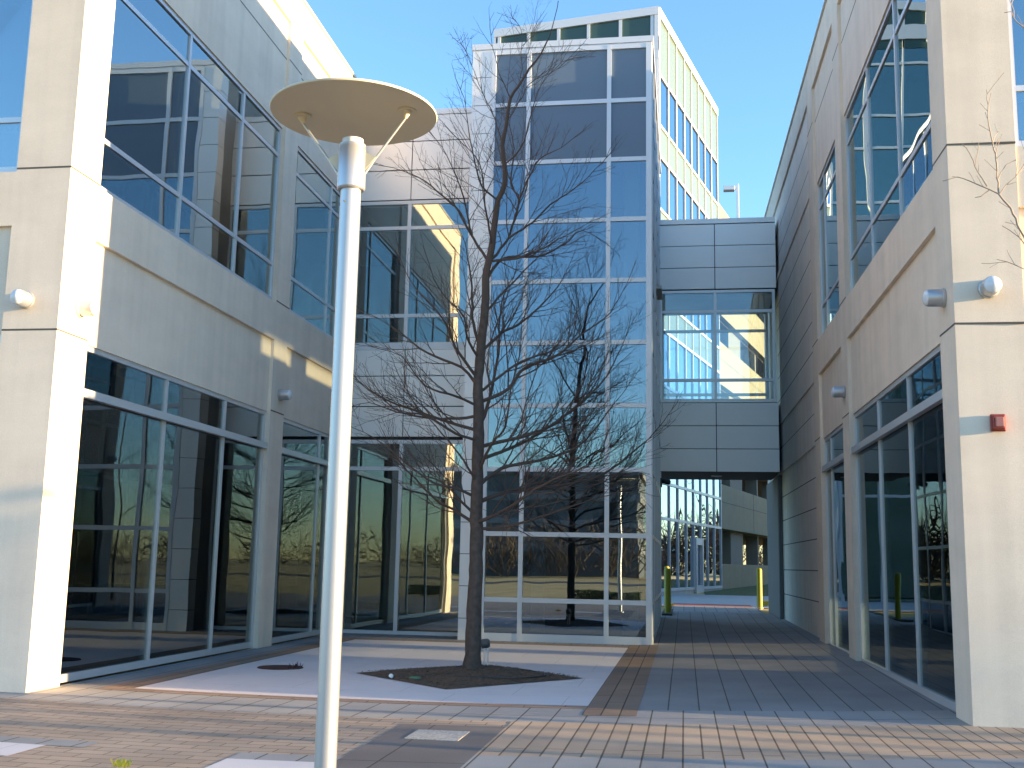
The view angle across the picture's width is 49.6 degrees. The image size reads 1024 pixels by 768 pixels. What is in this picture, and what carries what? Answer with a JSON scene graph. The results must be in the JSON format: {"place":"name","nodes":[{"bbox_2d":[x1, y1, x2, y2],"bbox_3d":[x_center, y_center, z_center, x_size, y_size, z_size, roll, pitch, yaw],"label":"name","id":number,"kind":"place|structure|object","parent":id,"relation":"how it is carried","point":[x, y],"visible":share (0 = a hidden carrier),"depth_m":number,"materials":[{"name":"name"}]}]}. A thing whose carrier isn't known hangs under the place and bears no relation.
{"place":"outdoors","nodes":[
{"label":"outdoors","id":0,"kind":"place"},
{"bbox_2d":[0,742,43,755],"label":"pavement","id":1,"kind":"structure","parent":0,"point":[7,748],"depth_m":9.24,"materials":[{"name":"white concrete"}]},
{"bbox_2d":[0,736,98,746],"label":"pavement","id":2,"kind":"structure","parent":0,"point":[41,741],"depth_m":9.56,"materials":[{"name":"grey concrete"}]},
{"bbox_2d":[109,639,354,687],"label":"pavement","id":3,"kind":"structure","parent":0,"point":[169,676],"depth_m":16.26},
{"bbox_2d":[0,697,510,767],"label":"pavement","id":4,"kind":"structure","parent":0,"point":[148,737],"depth_m":10.24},
{"bbox_2d":[110,758,131,767],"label":"weed tuft","id":5,"kind":"object","parent":4,"relation":"on","point":[119,763],"visible":1,"depth_m":8.52,"materials":[{"name":"yellow plant"}]},
{"bbox_2d":[205,758,313,767],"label":"pavement","id":6,"kind":"structure","parent":0,"point":[237,763],"depth_m":8.71,"materials":[{"name":"white concrete"}]},
{"bbox_2d":[257,662,302,669],"bbox_3d":[-3.426,4.158,16.457,0.700,0.104,0.680,0,-9,9],"label":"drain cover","id":7,"kind":"object","parent":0,"point":[281,667],"visible":1,"depth_m":16.30,"materials":[{"name":"metal"}]},
{"bbox_2d":[229,752,342,761],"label":"pavement","id":8,"kind":"structure","parent":0,"point":[276,757],"depth_m":9.03,"materials":[{"name":"grey concrete"}]},
{"bbox_2d":[137,639,627,705],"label":"pavement","id":9,"kind":"structure","parent":0,"point":[591,668],"depth_m":15.62,"materials":[{"name":"white concrete"}]},
{"bbox_2d":[359,664,578,688],"bbox_3d":[-0.579,4.095,15.728,2.554,0.092,2.304,9,-12,-39],"label":"planting bed","id":10,"kind":"object","parent":9,"relation":"on","point":[461,681],"visible":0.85,"depth_m":15.24,"materials":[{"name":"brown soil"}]},
{"bbox_2d":[412,666,544,677],"bbox_3d":[-0.478,4.094,15.754,1.916,0.037,1.517,0,-9,9],"label":"drip hose","id":11,"kind":"object","parent":10,"relation":"on","point":[497,677],"visible":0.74,"depth_m":15.24,"materials":[{"name":"black plastic"}]},
{"bbox_2d":[481,638,489,664],"bbox_3d":[-0.412,4.118,16.977,0.153,0.434,0.150,0,-9,9],"label":"bed floodlight","id":12,"kind":"object","parent":10,"relation":"on","point":[485,643],"visible":0.81,"depth_m":16.95,"materials":[{"name":"silver metal"}]},
{"bbox_2d":[329,1,684,668],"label":"bare tree","id":13,"kind":"object","parent":10,"relation":"in","point":[472,656],"visible":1,"depth_m":16.87,"materials":[{"name":"brown plant"}]},
{"bbox_2d":[60,593,768,720],"bbox_3d":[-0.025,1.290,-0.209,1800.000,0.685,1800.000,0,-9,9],"label":"ground","id":14,"kind":"structure","parent":0,"point":[361,620],"depth_m":22.72,"materials":[{"name":"grey concrete"}]},
{"bbox_2d":[0,0,467,692],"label":"office building","id":15,"kind":"structure","parent":14,"relation":"on","point":[168,194],"depth_m":17.09,"materials":[{"name":"beige concrete"}]},
{"bbox_2d":[0,0,32,171],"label":"window","id":16,"kind":"structure","parent":15,"relation":"in","point":[15,15],"depth_m":14.45,"materials":[{"name":"blue glass"}]},
{"bbox_2d":[10,289,34,308],"bbox_3d":[-6.033,-1.057,13.622,0.224,0.224,0.248,0,-9,9],"label":"wall lamp","id":17,"kind":"object","parent":15,"relation":"attached to","point":[21,298],"visible":1,"depth_m":13.55,"materials":[{"name":"silver metal"}]},
{"bbox_2d":[75,300,98,316],"bbox_3d":[-5.386,-0.964,14.115,0.248,0.224,0.224,0,-9,9],"label":"wall lamp","id":18,"kind":"object","parent":15,"relation":"attached to","point":[83,308],"visible":1,"depth_m":14.04,"materials":[{"name":"silver metal"}]},
{"bbox_2d":[60,345,267,682],"bbox_3d":[-5.264,2.105,17.168,0.445,4.280,6.480,0,-9,9],"label":"window","id":19,"kind":"structure","parent":15,"relation":"in","point":[163,564],"depth_m":16.48,"materials":[{"name":"clear glass"}]},
{"bbox_2d":[100,0,281,298],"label":"window","id":20,"kind":"structure","parent":15,"relation":"in","point":[188,149],"depth_m":17.56,"materials":[{"name":"blue glass"}]},
{"bbox_2d":[277,389,291,400],"bbox_3d":[-4.303,0.204,21.085,0.248,0.224,0.224,0,-9,9],"label":"wall lamp","id":21,"kind":"object","parent":15,"relation":"attached to","point":[284,394],"visible":1,"depth_m":21.01,"materials":[{"name":"silver metal"}]},
{"bbox_2d":[272,418,328,642],"bbox_3d":[-4.424,2.996,22.572,0.445,4.280,3.200,0,-9,9],"label":"window","id":22,"kind":"structure","parent":15,"relation":"in","point":[305,450],"depth_m":22.59,"materials":[{"name":"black glass"}]},
{"bbox_2d":[289,147,339,339],"bbox_3d":[-4.343,-2.877,23.527,0.375,3.460,3.200,0,-9,9],"label":"window","id":23,"kind":"structure","parent":15,"relation":"in","point":[317,208],"depth_m":23.52,"materials":[{"name":"blue glass"}]},
{"bbox_2d":[458,35,662,644],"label":"glass tower","id":24,"kind":"structure","parent":14,"relation":"on","point":[607,565],"depth_m":25.18,"materials":[{"name":"blue glass"}]},
{"bbox_2d":[660,478,670,486],"bbox_3d":[4.311,2.775,31.197,0.317,0.250,0.149,-3,-10,25],"label":"security camera","id":25,"kind":"object","parent":24,"relation":"attached to","point":[666,481],"visible":1,"depth_m":31.15,"materials":[{"name":"black plastic"}]},
{"bbox_2d":[660,217,779,479],"bbox_3d":[6.152,-0.934,33.429,3.360,7.465,3.030,0,-9,9],"label":"footbridge","id":26,"kind":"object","parent":24,"relation":"attached to","point":[713,267],"visible":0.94,"depth_m":32.19,"materials":[{"name":"silver metal"}]},
{"bbox_2d":[660,289,776,402],"bbox_3d":[5.926,-1.094,32.042,3.300,3.300,0.135,0,-9,9],"label":"window","id":27,"kind":"structure","parent":26,"relation":"in","point":[715,311],"depth_m":31.95,"materials":[{"name":"silver metal"}]},
{"bbox_2d":[494,6,722,596],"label":"office tower","id":28,"kind":"structure","parent":14,"relation":"on","point":[691,534],"depth_m":51.64,"materials":[{"name":"silver metal"}]},
{"bbox_2d":[694,538,703,592],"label":"door","id":29,"kind":"structure","parent":28,"relation":"in","point":[698,541],"depth_m":52.08,"materials":[{"name":"silver metal"}]},
{"bbox_2d":[662,606,672,615],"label":"kerb","id":30,"kind":"structure","parent":14,"relation":"on","point":[667,614],"depth_m":31.93,"materials":[{"name":"grey concrete"}]},
{"bbox_2d":[718,202,767,588],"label":"parking garage","id":31,"kind":"structure","parent":14,"relation":"on","point":[744,505],"depth_m":64.03,"materials":[{"name":"concrete"}]},
{"bbox_2d":[723,184,738,217],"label":"light pole","id":32,"kind":"object","parent":31,"relation":"on","point":[732,188],"visible":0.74,"depth_m":71.65,"materials":[{"name":"silver metal"}]},
{"bbox_2d":[743,545,762,564],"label":"bare woodland","id":33,"kind":"object","parent":14,"relation":"on","point":[760,558],"depth_m":166.67,"materials":[{"name":"brown plant"}]},
{"bbox_2d":[763,0,1023,727],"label":"office building","id":34,"kind":"structure","parent":14,"relation":"on","point":[895,513],"depth_m":15.42,"materials":[{"name":"beige concrete"}]},
{"bbox_2d":[818,143,838,333],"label":"window","id":35,"kind":"structure","parent":34,"relation":"in","point":[828,243],"depth_m":22.71,"materials":[{"name":"glass"}]},
{"bbox_2d":[822,424,848,653],"bbox_3d":[6.433,3.010,21.337,0.445,4.280,3.020,0,-9,8],"label":"window","id":36,"kind":"structure","parent":34,"relation":"in","point":[833,468],"depth_m":21.73,"materials":[{"name":"clear glass"}]},
{"bbox_2d":[831,386,845,397],"bbox_3d":[5.871,0.145,19.975,0.250,0.224,0.224,0,-9,9],"label":"wall lamp","id":37,"kind":"object","parent":34,"relation":"attached to","point":[838,391],"visible":1,"depth_m":19.89,"materials":[{"name":"silver metal"}]},
{"bbox_2d":[845,0,932,291],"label":"window","id":38,"kind":"structure","parent":34,"relation":"in","point":[888,120],"depth_m":16.59,"materials":[{"name":"blue glass"}]},
{"bbox_2d":[851,345,955,711],"bbox_3d":[5.673,2.115,15.897,0.445,4.280,6.651,0,-9,8],"label":"window","id":39,"kind":"structure","parent":34,"relation":"in","point":[906,630],"depth_m":15.41,"materials":[{"name":"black glass"}]},
{"bbox_2d":[922,288,946,307],"bbox_3d":[4.871,-0.993,12.813,0.250,0.224,0.224,0,-9,9],"label":"wall lamp","id":40,"kind":"object","parent":34,"relation":"attached to","point":[934,297],"visible":1,"depth_m":12.73,"materials":[{"name":"silver metal"}]},
{"bbox_2d":[978,276,1001,297],"bbox_3d":[5.285,-1.079,12.226,0.224,0.224,0.250,0,-9,9],"label":"wall lamp","id":41,"kind":"object","parent":34,"relation":"attached to","point":[990,287],"visible":1,"depth_m":12.14,"materials":[{"name":"silver metal"}]},
{"bbox_2d":[990,414,1005,431],"bbox_3d":[5.290,0.416,12.046,0.160,0.190,0.115,0,-9,9],"label":"alarm strobe","id":42,"kind":"object","parent":34,"relation":"attached to","point":[997,422],"visible":1,"depth_m":12.03,"materials":[{"name":"red plastic"}]},
{"bbox_2d":[1007,0,1023,146],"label":"window","id":43,"kind":"structure","parent":34,"relation":"in","point":[1017,90],"depth_m":12.80,"materials":[{"name":"silver metal"}]},
{"bbox_2d":[336,724,504,767],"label":"pavement","id":44,"kind":"structure","parent":0,"point":[393,748],"depth_m":9.52,"materials":[{"name":"grey concrete"}]},
{"bbox_2d":[270,77,436,767],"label":"lamp post","id":45,"kind":"object","parent":44,"relation":"on","point":[353,118],"visible":1,"depth_m":7.36,"materials":[{"name":"silver metal"}]},
{"bbox_2d":[404,729,469,740],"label":"inlay slab","id":46,"kind":"structure","parent":44,"relation":"in","point":[423,734],"depth_m":10.30,"materials":[{"name":"grey concrete"}]},
{"bbox_2d":[0,686,968,725],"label":"pavement","id":47,"kind":"structure","parent":0,"point":[469,713],"depth_m":12.13,"materials":[{"name":"grey concrete"}]},
{"bbox_2d":[342,638,628,647],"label":"pavement","id":48,"kind":"structure","parent":0,"point":[490,642],"depth_m":22.42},
{"bbox_2d":[59,611,950,710],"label":"pavement","id":49,"kind":"structure","parent":0,"point":[717,661],"depth_m":17.86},
{"bbox_2d":[342,107,471,635],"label":"metal clad wing","id":50,"kind":"structure","parent":49,"relation":"on","point":[392,203],"depth_m":25.86,"materials":[{"name":"grey metal"}]},
{"bbox_2d":[342,440,462,635],"bbox_3d":[-2.345,3.406,24.823,2.930,4.310,0.195,0,-9,9],"label":"window","id":51,"kind":"structure","parent":50,"relation":"in","point":[395,630],"depth_m":24.87,"materials":[{"name":"silver metal"}]},
{"bbox_2d":[354,199,468,349],"bbox_3d":[-2.227,-2.531,25.783,2.930,3.560,0.195,0,-9,9],"label":"window","id":52,"kind":"structure","parent":50,"relation":"in","point":[409,228],"depth_m":25.80,"materials":[{"name":"silver metal"}]},
{"bbox_2d":[665,568,670,612],"bbox_3d":[4.573,6.098,32.531,0.240,1.370,0.240,0,-9,9],"label":"bollard","id":53,"kind":"object","parent":49,"relation":"on","point":[667,590],"visible":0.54,"depth_m":32.46,"materials":[{"name":"yellow metal"}]},
{"bbox_2d":[756,568,762,608],"bbox_3d":[8.337,6.892,37.352,0.240,1.370,0.240,0,-9,9],"label":"bollard","id":54,"kind":"object","parent":49,"relation":"on","point":[759,587],"visible":0.96,"depth_m":37.28,"materials":[{"name":"yellow metal"}]},
{"bbox_2d":[306,0,823,564],"label":"sky","id":55,"kind":"structure","parent":0,"point":[751,56],"materials":[{"name":"blue"}]},
{"bbox_2d":[582,645,658,715],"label":"pavement","id":56,"kind":"structure","parent":0,"point":[620,692],"depth_m":14.91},
{"bbox_2d":[674,603,751,606],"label":"pavement","id":57,"kind":"structure","parent":0,"point":[724,605],"depth_m":38.76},
{"bbox_2d":[661,594,768,607],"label":"footway","id":58,"kind":"structure","parent":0,"point":[716,599],"depth_m":43.71,"materials":[{"name":"grey concrete"}]},
{"bbox_2d":[672,605,762,612],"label":"footway","id":59,"kind":"structure","parent":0,"point":[716,609],"depth_m":35.77,"materials":[{"name":"grey concrete"}]},
{"bbox_2d":[704,584,767,595],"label":"verge","id":60,"kind":"structure","parent":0,"point":[747,591],"depth_m":53.61,"materials":[{"name":"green plant"}]},
{"bbox_2d":[461,755,1023,767],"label":"pavement","id":61,"kind":"structure","parent":0,"point":[485,761],"depth_m":9.18,"materials":[{"name":"grey concrete"}]},
{"bbox_2d":[475,721,1023,759],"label":"pavement","id":62,"kind":"structure","parent":0,"point":[660,741],"depth_m":10.32,"materials":[{"name":"brown brick"},{"name":"brick pavers"}]},
{"bbox_2d":[943,1,1023,268],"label":"bare sapling","id":63,"kind":"object","parent":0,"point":[1009,206],"visible":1,"depth_m":9.39,"materials":[{"name":"beige plant"}]}
]}

